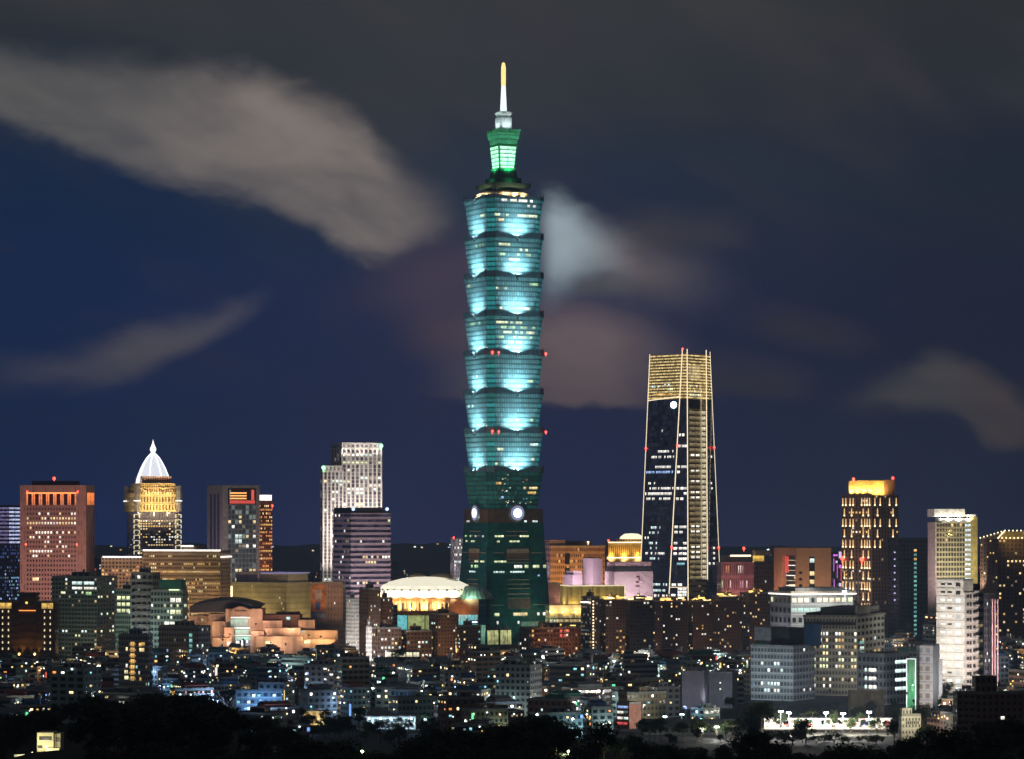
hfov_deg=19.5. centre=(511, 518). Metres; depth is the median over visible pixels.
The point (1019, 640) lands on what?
block
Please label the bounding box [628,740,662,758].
broadleaf tree
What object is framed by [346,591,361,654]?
apartment tower
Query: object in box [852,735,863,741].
hedge tree
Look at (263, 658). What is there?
block
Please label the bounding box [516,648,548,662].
block
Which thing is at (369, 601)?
apartment tower
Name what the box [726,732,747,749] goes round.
broadleaf tree
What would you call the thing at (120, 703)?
broadleaf tree
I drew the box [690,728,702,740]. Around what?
park tree
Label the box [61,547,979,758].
ground
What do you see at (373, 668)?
block
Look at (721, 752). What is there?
broadleaf tree
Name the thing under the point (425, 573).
distant block
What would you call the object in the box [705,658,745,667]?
block
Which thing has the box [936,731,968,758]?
broadleaf tree
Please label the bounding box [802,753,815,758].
broadleaf tree
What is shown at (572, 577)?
department store
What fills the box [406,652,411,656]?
window
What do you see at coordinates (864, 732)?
sports court
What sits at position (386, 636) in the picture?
apartment tower
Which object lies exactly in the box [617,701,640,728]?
apartment block
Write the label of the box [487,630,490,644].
lobby window
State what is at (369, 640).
apartment tower
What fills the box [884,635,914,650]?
block
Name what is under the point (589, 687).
block
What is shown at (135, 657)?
apartment tower
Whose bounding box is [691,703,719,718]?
block
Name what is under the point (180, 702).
broadleaf tree
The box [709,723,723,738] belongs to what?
park tree
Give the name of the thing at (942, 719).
block
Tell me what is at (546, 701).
block
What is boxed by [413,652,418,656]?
window
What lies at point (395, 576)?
distant block
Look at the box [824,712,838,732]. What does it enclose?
broadleaf tree
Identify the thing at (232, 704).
block
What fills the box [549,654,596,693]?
block
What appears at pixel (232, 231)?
sky
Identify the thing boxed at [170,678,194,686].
block
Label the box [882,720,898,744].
broadleaf tree
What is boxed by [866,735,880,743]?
hedge tree
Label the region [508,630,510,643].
lobby window
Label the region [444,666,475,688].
block
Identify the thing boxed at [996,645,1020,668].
block
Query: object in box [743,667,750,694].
block
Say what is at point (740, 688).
block
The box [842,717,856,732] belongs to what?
broadleaf tree
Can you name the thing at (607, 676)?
block
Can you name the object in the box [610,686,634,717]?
block
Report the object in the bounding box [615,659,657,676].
block
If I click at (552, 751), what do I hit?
shrub
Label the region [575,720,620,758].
broadleaf tree
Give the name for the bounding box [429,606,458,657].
apartment tower
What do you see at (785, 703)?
park tree
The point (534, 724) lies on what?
broadleaf tree
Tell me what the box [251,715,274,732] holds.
broadleaf tree
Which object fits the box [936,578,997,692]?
apartment tower
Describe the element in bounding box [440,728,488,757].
broadleaf tree
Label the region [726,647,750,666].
block
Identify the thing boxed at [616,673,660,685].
block
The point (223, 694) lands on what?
street tree
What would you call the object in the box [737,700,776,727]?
broadleaf tree
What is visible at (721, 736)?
park tree
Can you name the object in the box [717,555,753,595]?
office building
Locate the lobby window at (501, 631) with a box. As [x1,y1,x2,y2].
[500,630,503,643]
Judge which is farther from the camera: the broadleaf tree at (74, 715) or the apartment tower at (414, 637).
the apartment tower at (414, 637)
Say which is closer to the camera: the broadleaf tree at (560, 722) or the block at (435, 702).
the broadleaf tree at (560, 722)
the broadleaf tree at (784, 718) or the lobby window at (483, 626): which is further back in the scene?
the lobby window at (483, 626)
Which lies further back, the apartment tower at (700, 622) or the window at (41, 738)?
the apartment tower at (700, 622)
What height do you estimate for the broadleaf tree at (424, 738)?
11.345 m
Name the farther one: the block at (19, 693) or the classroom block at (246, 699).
the classroom block at (246, 699)
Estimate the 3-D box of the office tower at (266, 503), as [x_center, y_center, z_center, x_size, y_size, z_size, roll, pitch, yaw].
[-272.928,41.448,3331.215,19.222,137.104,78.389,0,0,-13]
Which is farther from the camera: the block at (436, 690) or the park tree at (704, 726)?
the block at (436, 690)
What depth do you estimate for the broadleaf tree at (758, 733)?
843.80 m
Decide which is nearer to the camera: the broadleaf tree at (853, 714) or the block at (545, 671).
the broadleaf tree at (853, 714)
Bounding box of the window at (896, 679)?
[895,678,905,681]
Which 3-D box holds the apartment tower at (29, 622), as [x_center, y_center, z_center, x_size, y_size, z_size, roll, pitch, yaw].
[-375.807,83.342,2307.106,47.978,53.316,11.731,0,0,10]
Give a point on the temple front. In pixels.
(314, 712)
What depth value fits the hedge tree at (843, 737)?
1450.57 m
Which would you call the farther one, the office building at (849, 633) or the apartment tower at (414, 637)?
the apartment tower at (414, 637)
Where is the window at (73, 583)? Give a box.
[72,581,81,584]
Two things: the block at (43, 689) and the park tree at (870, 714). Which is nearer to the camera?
the park tree at (870, 714)
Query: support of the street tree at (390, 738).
on the ground
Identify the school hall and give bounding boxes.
[364,708,417,728]
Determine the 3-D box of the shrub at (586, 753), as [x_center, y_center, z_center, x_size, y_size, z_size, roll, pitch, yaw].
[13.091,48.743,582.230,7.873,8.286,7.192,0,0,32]
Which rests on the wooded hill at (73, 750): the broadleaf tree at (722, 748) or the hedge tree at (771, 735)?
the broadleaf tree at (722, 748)
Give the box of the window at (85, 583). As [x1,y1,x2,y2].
[84,582,93,584]
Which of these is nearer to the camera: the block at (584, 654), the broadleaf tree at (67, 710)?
the broadleaf tree at (67, 710)
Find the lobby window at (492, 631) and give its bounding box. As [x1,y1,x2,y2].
[491,630,494,644]
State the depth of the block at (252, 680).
1839.49 m
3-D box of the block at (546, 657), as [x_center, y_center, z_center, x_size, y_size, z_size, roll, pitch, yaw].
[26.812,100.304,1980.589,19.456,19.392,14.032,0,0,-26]
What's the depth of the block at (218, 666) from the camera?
1866.93 m
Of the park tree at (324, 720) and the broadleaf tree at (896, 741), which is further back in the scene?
the park tree at (324, 720)
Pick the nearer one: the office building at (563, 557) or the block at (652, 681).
the block at (652, 681)
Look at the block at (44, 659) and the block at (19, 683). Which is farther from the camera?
the block at (44, 659)
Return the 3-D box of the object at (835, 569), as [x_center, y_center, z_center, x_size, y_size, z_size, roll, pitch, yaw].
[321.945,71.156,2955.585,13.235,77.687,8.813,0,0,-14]
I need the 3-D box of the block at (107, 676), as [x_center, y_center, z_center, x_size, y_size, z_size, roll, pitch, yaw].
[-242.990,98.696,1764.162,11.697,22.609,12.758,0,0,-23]
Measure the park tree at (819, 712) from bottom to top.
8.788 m
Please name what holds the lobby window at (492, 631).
in the skyscraper at (503, 559)
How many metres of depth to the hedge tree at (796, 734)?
1445.97 m
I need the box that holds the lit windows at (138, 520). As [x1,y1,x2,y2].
[138,520,177,553]
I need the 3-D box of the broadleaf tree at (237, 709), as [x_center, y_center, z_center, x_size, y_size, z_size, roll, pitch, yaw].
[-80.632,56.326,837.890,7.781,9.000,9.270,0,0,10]
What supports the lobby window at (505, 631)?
in the skyscraper at (503, 559)
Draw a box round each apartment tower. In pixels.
[0,592,58,660]
[52,569,116,658]
[115,582,130,649]
[119,626,152,686]
[131,565,159,632]
[151,579,187,647]
[159,618,210,664]
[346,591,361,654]
[359,581,380,655]
[366,619,371,660]
[372,620,400,660]
[381,590,392,625]
[401,623,431,660]
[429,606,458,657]
[456,618,480,657]
[519,620,580,655]
[581,589,599,648]
[600,592,625,655]
[626,593,653,651]
[654,594,687,653]
[688,594,712,650]
[713,589,741,653]
[740,586,769,650]
[887,538,927,643]
[892,509,977,611]
[912,644,942,709]
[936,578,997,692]
[980,530,1023,637]
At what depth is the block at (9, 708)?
1456.40 m
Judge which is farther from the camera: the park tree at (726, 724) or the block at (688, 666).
the block at (688, 666)
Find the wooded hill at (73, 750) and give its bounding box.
[0,718,1023,758]
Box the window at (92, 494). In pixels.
[91,493,93,504]
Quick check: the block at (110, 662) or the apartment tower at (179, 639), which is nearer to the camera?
the block at (110, 662)
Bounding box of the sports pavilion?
[763,717,891,728]
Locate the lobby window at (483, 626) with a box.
[481,625,485,643]
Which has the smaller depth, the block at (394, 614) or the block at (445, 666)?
the block at (445, 666)
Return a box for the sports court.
[740,716,897,740]
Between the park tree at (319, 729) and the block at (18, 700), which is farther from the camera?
the block at (18, 700)
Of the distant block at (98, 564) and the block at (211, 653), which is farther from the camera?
the distant block at (98, 564)
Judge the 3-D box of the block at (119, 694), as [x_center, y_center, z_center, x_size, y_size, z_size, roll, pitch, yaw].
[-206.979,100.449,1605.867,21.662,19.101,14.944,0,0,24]
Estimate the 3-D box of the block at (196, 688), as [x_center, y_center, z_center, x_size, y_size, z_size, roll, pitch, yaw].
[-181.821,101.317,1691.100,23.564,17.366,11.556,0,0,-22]
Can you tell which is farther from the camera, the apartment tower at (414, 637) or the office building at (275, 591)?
the office building at (275, 591)
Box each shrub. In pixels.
[545,747,561,758]
[560,747,597,758]
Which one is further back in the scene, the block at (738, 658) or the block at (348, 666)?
the block at (738, 658)
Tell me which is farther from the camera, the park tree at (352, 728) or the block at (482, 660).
the block at (482, 660)
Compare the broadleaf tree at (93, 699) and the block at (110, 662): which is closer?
the broadleaf tree at (93, 699)
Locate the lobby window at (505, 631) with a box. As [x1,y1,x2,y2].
[504,630,507,643]
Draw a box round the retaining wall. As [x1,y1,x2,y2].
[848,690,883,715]
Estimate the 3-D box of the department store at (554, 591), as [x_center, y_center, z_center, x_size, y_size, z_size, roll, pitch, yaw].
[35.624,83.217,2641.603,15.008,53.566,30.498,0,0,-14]
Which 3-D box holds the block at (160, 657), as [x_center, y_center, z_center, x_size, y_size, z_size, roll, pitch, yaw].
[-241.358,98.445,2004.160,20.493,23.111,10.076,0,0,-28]
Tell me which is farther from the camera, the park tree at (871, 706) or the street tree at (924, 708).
the park tree at (871, 706)
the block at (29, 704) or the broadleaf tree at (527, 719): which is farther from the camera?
the block at (29, 704)
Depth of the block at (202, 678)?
1793.37 m
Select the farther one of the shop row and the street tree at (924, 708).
the shop row
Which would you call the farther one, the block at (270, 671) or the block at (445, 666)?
the block at (445, 666)
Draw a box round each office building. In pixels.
[101,545,231,620]
[231,571,310,617]
[311,582,345,645]
[545,540,605,584]
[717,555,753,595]
[743,547,771,591]
[750,623,830,700]
[803,604,884,695]
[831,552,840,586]
[858,651,909,704]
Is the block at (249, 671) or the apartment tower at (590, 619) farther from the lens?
the apartment tower at (590, 619)
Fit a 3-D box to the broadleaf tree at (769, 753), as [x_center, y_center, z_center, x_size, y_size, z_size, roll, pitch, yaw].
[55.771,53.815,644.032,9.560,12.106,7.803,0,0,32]
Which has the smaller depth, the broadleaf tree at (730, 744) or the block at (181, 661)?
the broadleaf tree at (730, 744)
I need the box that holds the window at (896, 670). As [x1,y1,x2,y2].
[895,669,905,672]
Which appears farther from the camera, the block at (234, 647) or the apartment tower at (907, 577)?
the apartment tower at (907, 577)
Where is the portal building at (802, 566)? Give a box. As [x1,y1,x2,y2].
[774,547,830,589]
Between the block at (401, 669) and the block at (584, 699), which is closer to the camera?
the block at (584, 699)
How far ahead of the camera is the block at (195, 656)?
1976.81 m
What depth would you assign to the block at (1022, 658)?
2113.14 m
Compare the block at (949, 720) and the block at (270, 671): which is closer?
the block at (949, 720)
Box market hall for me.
[641,719,736,734]
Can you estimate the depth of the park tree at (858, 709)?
1603.28 m
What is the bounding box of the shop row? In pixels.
[385,650,420,661]
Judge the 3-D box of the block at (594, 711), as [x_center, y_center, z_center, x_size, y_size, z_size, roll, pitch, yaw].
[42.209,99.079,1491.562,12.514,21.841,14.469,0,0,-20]
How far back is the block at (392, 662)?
1927.09 m
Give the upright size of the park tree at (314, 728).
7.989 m
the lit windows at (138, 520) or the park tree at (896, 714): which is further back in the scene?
the lit windows at (138, 520)
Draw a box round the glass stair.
[906,658,917,708]
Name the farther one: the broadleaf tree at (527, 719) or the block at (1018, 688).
the block at (1018, 688)
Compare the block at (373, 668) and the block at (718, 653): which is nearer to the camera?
the block at (373, 668)
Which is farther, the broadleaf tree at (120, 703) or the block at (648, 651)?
the block at (648, 651)
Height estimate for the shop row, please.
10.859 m
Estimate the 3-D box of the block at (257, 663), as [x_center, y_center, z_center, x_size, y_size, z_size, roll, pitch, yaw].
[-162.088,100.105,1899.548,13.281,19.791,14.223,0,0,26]
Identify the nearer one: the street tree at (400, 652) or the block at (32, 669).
the block at (32, 669)
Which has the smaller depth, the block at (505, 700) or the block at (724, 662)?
the block at (505, 700)
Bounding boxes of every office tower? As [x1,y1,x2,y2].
[0,505,19,599]
[20,477,94,599]
[97,441,181,556]
[207,485,259,581]
[260,495,272,570]
[320,443,382,581]
[332,507,390,597]
[450,537,462,580]
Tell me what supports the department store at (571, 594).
on the ground
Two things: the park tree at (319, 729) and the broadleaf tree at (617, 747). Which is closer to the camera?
the broadleaf tree at (617, 747)
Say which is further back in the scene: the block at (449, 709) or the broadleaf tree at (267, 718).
the block at (449, 709)
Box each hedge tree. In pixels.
[762,729,776,738]
[769,730,788,741]
[776,728,807,744]
[809,735,823,742]
[822,731,841,743]
[835,735,849,742]
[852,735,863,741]
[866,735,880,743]
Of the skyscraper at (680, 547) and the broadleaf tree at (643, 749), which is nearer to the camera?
the broadleaf tree at (643, 749)
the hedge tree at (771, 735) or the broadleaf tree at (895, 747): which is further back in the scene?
the hedge tree at (771, 735)
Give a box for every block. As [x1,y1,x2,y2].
[0,653,16,661]
[0,657,36,681]
[0,674,13,690]
[0,676,24,688]
[0,689,33,697]
[0,694,22,702]
[0,697,10,703]
[0,698,27,717]
[2,658,27,679]
[15,694,49,729]
[23,655,37,660]
[24,679,41,685]
[24,680,49,703]
[33,657,58,663]
[37,662,44,682]
[40,659,61,685]
[50,662,101,726]
[52,660,92,666]
[62,658,82,663]
[72,643,101,657]
[75,649,109,660]
[83,656,104,665]
[90,649,106,654]
[95,557,100,574]
[97,658,118,670]
[102,667,113,685]
[102,682,117,699]
[103,687,150,712]
[106,647,118,657]
[109,665,118,684]
[153,648,169,665]
[153,660,175,684]
[158,666,177,692]
[162,674,188,696]
[167,662,196,676]
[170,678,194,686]
[170,682,213,700]
[175,656,186,664]
[180,659,207,678]
[187,646,205,664]
[190,674,217,682]
[204,644,227,676]
[208,675,250,700]
[209,658,234,676]
[211,644,228,658]
[212,672,238,682]
[219,689,235,709]
[229,640,249,652]
[229,650,266,660]
[234,655,252,678]
[235,689,283,710]
[237,707,287,742]
[239,676,256,688]
[241,667,256,678]
[244,660,266,670]
[245,651,276,661]
[253,701,299,722]
[256,644,279,658]
[257,662,287,688]
[258,677,294,705]
[272,651,295,665]
[281,650,316,668]
[286,672,303,704]
[288,666,303,674]
[288,719,309,741]
[297,648,315,657]
[299,680,336,718]
[304,659,333,688]
[308,572,318,581]
[310,641,344,657]
[310,657,333,662]
[320,644,339,659]
[334,652,369,714]
[335,643,357,655]
[341,681,369,716]
[370,653,403,671]
[370,666,377,697]
[371,667,397,706]
[372,679,398,708]
[375,677,411,709]
[389,691,437,723]
[390,561,397,571]
[390,573,402,580]
[391,679,428,695]
[393,603,396,626]
[397,569,418,577]
[397,660,412,680]
[406,571,428,577]
[406,658,436,680]
[407,676,442,688]
[418,653,452,679]
[424,681,447,695]
[433,691,456,726]
[438,691,483,733]
[440,660,470,680]
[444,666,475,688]
[448,683,489,699]
[450,717,499,734]
[452,651,464,662]
[454,668,483,687]
[461,703,507,727]
[465,646,499,677]
[465,677,494,695]
[467,641,485,649]
[484,695,522,709]
[486,671,494,680]
[492,642,525,654]
[495,659,541,716]
[495,705,523,726]
[500,648,521,659]
[500,653,526,663]
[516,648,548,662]
[528,692,575,714]
[530,707,582,737]
[534,645,563,657]
[536,655,568,661]
[536,662,548,680]
[539,658,561,665]
[542,677,548,696]
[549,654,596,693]
[551,690,581,698]
[562,681,611,705]
[569,645,604,659]
[576,690,606,710]
[577,652,595,657]
[581,695,612,736]
[582,652,609,671]
[593,660,606,675]
[597,672,617,685]
[603,668,627,675]
[605,676,647,689]
[607,653,618,671]
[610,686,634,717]
[613,650,646,667]
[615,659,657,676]
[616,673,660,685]
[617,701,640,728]
[618,686,665,718]
[634,645,653,659]
[648,656,664,663]
[650,647,682,657]
[651,682,679,716]
[658,654,677,659]
[658,659,683,676]
[659,666,681,693]
[664,648,683,653]
[677,656,701,665]
[682,663,713,670]
[682,667,708,708]
[683,646,716,665]
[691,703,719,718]
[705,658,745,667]
[709,668,737,707]
[711,650,727,659]
[714,656,736,669]
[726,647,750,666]
[729,665,743,674]
[731,656,747,666]
[738,674,743,703]
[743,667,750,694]
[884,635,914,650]
[892,638,921,649]
[892,643,915,657]
[895,630,914,637]
[896,643,920,649]
[923,621,935,643]
[924,611,935,623]
[927,701,952,730]
[940,711,952,731]
[942,688,967,704]
[946,713,952,735]
[953,675,1023,742]
[955,685,971,690]
[996,633,1015,644]
[996,642,1013,649]
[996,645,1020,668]
[996,651,1008,684]
[997,682,1008,690]
[1002,645,1023,653]
[1004,635,1023,645]
[1009,668,1023,689]
[1014,687,1023,689]
[1021,654,1023,663]
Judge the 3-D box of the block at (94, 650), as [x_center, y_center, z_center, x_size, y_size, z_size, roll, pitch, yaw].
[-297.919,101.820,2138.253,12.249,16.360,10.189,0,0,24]
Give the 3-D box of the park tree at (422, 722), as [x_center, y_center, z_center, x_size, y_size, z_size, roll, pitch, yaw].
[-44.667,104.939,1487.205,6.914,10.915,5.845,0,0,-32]
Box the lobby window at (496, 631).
[495,630,497,644]
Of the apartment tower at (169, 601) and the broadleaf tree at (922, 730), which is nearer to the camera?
the broadleaf tree at (922, 730)
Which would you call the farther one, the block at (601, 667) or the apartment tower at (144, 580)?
the apartment tower at (144, 580)
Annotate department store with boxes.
[545,604,580,626]
[548,582,560,603]
[560,585,624,604]
[563,571,581,584]
[583,557,601,584]
[605,561,652,599]
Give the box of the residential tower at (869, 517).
[840,477,898,635]
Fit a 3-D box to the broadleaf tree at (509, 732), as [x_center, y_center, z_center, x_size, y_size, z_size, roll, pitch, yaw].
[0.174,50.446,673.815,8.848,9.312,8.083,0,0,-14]
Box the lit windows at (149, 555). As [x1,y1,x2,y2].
[149,555,219,615]
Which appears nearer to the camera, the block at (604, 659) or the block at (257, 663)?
the block at (257, 663)
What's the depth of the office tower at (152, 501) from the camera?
3689.07 m
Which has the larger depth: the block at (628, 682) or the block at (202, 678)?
the block at (202, 678)
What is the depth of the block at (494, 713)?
1452.65 m
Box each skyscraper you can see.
[460,62,548,646]
[641,348,719,599]
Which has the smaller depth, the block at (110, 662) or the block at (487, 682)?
the block at (487, 682)
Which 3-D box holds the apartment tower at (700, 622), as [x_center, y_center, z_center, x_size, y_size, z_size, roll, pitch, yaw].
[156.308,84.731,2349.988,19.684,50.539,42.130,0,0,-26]
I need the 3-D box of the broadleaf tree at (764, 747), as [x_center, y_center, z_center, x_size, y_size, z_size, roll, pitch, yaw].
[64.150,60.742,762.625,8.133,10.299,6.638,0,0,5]
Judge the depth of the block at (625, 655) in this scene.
1983.07 m
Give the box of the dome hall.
[380,573,493,629]
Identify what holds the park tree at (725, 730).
on the ground
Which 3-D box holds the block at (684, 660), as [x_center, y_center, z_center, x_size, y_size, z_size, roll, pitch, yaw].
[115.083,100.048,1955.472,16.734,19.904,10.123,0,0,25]
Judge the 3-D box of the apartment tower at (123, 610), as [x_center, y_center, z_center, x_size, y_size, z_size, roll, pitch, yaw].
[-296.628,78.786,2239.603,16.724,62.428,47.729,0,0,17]
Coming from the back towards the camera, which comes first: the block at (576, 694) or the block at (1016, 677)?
the block at (576, 694)
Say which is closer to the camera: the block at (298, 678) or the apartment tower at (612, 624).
the block at (298, 678)
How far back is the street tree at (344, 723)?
1461.90 m
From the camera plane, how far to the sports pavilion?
1562.00 m
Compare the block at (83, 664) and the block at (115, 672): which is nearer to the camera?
the block at (83, 664)
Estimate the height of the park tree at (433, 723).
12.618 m
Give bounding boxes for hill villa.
[14,731,63,756]
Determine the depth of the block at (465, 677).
1683.78 m
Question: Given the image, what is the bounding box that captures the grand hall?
[604,533,641,570]
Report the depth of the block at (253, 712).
1392.36 m
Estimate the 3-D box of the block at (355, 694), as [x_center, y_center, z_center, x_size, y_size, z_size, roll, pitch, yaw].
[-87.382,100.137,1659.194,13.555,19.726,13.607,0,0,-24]
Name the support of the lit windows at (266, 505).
in the office tower at (266, 503)
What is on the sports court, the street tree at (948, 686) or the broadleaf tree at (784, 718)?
the broadleaf tree at (784, 718)
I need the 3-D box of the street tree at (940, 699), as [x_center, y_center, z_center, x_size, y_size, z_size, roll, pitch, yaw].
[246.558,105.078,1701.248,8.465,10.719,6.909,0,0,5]
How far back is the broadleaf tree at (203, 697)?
913.27 m
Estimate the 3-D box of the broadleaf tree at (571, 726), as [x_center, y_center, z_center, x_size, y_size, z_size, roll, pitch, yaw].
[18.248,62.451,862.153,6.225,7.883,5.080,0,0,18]
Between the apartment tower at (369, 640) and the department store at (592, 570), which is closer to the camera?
the apartment tower at (369, 640)
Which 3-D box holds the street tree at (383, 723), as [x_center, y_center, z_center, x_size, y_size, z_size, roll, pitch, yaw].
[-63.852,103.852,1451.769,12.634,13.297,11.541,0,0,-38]
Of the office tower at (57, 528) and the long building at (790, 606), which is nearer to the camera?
the long building at (790, 606)
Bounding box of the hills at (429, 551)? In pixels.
[95,543,979,559]
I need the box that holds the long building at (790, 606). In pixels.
[768,587,856,626]
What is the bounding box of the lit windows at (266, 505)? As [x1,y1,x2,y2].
[266,505,271,570]
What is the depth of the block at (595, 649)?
2202.97 m
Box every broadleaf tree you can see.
[0,711,23,752]
[32,707,52,712]
[60,701,83,723]
[66,700,123,752]
[70,703,83,725]
[76,693,112,717]
[109,699,120,710]
[114,701,131,712]
[126,693,174,720]
[136,694,169,705]
[157,693,174,708]
[159,693,201,738]
[161,703,225,746]
[164,692,182,707]
[189,694,213,703]
[209,699,221,705]
[215,704,239,711]
[220,711,255,753]
[221,704,243,747]
[239,728,275,758]
[247,716,274,740]
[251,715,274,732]
[270,718,282,726]
[273,726,299,738]
[349,751,368,758]
[410,733,432,758]
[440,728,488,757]
[480,723,511,745]
[493,721,528,749]
[515,715,539,724]
[516,715,537,734]
[526,715,551,748]
[539,719,570,746]
[541,713,557,748]
[542,730,570,756]
[548,723,578,755]
[567,721,584,746]
[571,727,582,747]
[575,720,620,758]
[597,732,613,758]
[609,736,636,758]
[626,734,643,753]
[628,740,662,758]
[649,744,674,758]
[654,745,685,758]
[663,743,685,758]
[683,746,701,756]
[711,743,734,758]
[711,745,734,758]
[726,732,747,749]
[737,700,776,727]
[738,718,761,733]
[740,730,769,758]
[745,727,760,737]
[748,736,776,757]
[754,740,789,758]
[773,710,787,724]
[778,743,792,755]
[785,751,809,757]
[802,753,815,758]
[803,709,817,716]
[808,728,816,735]
[818,749,833,758]
[822,742,878,758]
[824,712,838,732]
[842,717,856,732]
[850,709,863,716]
[855,712,866,731]
[862,746,897,758]
[868,717,885,734]
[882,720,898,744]
[886,742,903,758]
[892,738,911,758]
[897,735,926,758]
[914,724,932,738]
[917,726,986,757]
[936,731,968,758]
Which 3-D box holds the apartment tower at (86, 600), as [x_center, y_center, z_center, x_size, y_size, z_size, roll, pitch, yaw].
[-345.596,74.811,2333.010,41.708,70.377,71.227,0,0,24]
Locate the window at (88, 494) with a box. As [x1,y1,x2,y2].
[87,493,89,504]
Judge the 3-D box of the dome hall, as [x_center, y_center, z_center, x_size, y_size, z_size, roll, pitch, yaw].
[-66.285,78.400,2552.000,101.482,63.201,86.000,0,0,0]
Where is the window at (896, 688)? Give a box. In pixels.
[895,686,905,690]
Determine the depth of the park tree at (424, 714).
1527.28 m
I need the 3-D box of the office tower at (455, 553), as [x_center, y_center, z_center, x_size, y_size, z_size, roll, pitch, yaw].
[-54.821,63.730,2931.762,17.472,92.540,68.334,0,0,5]
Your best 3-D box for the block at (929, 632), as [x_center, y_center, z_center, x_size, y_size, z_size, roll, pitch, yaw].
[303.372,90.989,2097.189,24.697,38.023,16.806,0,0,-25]
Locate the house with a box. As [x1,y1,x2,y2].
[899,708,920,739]
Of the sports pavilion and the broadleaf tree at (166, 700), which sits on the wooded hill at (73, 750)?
the broadleaf tree at (166, 700)
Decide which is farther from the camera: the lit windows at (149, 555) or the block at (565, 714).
the lit windows at (149, 555)
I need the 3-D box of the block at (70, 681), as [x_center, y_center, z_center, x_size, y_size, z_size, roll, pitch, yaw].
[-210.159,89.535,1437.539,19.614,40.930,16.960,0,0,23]
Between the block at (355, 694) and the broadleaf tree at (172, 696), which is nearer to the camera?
the broadleaf tree at (172, 696)
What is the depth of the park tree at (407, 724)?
1528.36 m
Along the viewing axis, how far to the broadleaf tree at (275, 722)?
938.01 m
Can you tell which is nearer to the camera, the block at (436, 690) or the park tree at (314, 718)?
the park tree at (314, 718)
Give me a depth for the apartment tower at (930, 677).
1721.99 m
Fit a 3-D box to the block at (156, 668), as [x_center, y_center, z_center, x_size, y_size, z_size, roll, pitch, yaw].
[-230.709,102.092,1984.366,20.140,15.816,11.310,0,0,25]
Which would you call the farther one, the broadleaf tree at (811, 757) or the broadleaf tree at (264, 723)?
the broadleaf tree at (264, 723)
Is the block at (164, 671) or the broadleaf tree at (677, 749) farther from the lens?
the block at (164, 671)
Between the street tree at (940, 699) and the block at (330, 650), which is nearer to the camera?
the street tree at (940, 699)
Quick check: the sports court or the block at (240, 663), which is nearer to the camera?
the sports court
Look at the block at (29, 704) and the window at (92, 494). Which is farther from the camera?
the window at (92, 494)
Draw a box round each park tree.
[300,707,307,722]
[301,714,312,723]
[309,715,318,723]
[310,724,317,738]
[314,727,324,733]
[317,715,331,732]
[345,724,358,735]
[363,723,372,737]
[389,720,402,738]
[390,724,406,746]
[394,716,404,734]
[404,718,413,732]
[416,711,429,725]
[417,719,428,730]
[425,719,440,730]
[641,721,659,740]
[644,717,663,740]
[656,717,667,740]
[664,732,672,739]
[668,735,677,742]
[673,722,688,733]
[689,718,708,738]
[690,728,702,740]
[694,722,708,740]
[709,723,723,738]
[716,734,725,740]
[720,720,731,737]
[723,727,729,739]
[727,719,737,738]
[731,727,741,738]
[732,718,743,740]
[781,701,788,715]
[811,710,823,716]
[823,704,834,711]
[851,707,867,714]
[864,700,876,710]
[864,710,874,716]
[891,710,899,720]
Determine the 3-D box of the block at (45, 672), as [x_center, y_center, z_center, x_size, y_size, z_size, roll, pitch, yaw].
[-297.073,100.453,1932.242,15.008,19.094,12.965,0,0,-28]
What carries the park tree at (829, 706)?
on the ground
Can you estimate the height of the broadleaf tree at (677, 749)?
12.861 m
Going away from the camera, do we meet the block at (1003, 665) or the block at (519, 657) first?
the block at (1003, 665)
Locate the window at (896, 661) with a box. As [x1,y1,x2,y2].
[895,660,905,663]
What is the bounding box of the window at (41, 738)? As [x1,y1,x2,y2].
[39,736,51,740]
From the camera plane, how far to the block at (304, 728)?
1429.97 m
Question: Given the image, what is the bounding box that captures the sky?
[0,0,1023,546]
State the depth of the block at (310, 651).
2023.82 m
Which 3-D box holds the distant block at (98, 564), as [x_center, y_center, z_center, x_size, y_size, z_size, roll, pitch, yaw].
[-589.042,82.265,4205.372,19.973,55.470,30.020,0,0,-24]
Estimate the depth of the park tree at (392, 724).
1494.17 m
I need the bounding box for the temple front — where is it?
[303,710,325,724]
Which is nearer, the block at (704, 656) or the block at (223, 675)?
the block at (223, 675)
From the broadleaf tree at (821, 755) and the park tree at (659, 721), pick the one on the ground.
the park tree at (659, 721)
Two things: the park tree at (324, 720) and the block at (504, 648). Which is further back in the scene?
the block at (504, 648)
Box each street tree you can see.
[217,689,235,705]
[319,708,332,718]
[328,715,351,741]
[352,705,365,732]
[368,718,391,744]
[382,729,397,749]
[393,648,405,660]
[634,718,649,740]
[724,697,735,709]
[791,718,812,743]
[910,704,935,725]
[937,694,946,704]
[943,681,955,697]
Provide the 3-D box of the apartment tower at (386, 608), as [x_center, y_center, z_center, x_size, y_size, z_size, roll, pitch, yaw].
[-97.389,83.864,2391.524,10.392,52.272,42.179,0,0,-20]
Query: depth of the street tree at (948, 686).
1734.68 m
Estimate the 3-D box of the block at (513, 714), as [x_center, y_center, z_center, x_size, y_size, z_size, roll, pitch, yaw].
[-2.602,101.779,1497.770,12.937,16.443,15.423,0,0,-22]
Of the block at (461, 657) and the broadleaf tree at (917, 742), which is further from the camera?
the block at (461, 657)
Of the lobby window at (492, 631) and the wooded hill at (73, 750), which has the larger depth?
the lobby window at (492, 631)

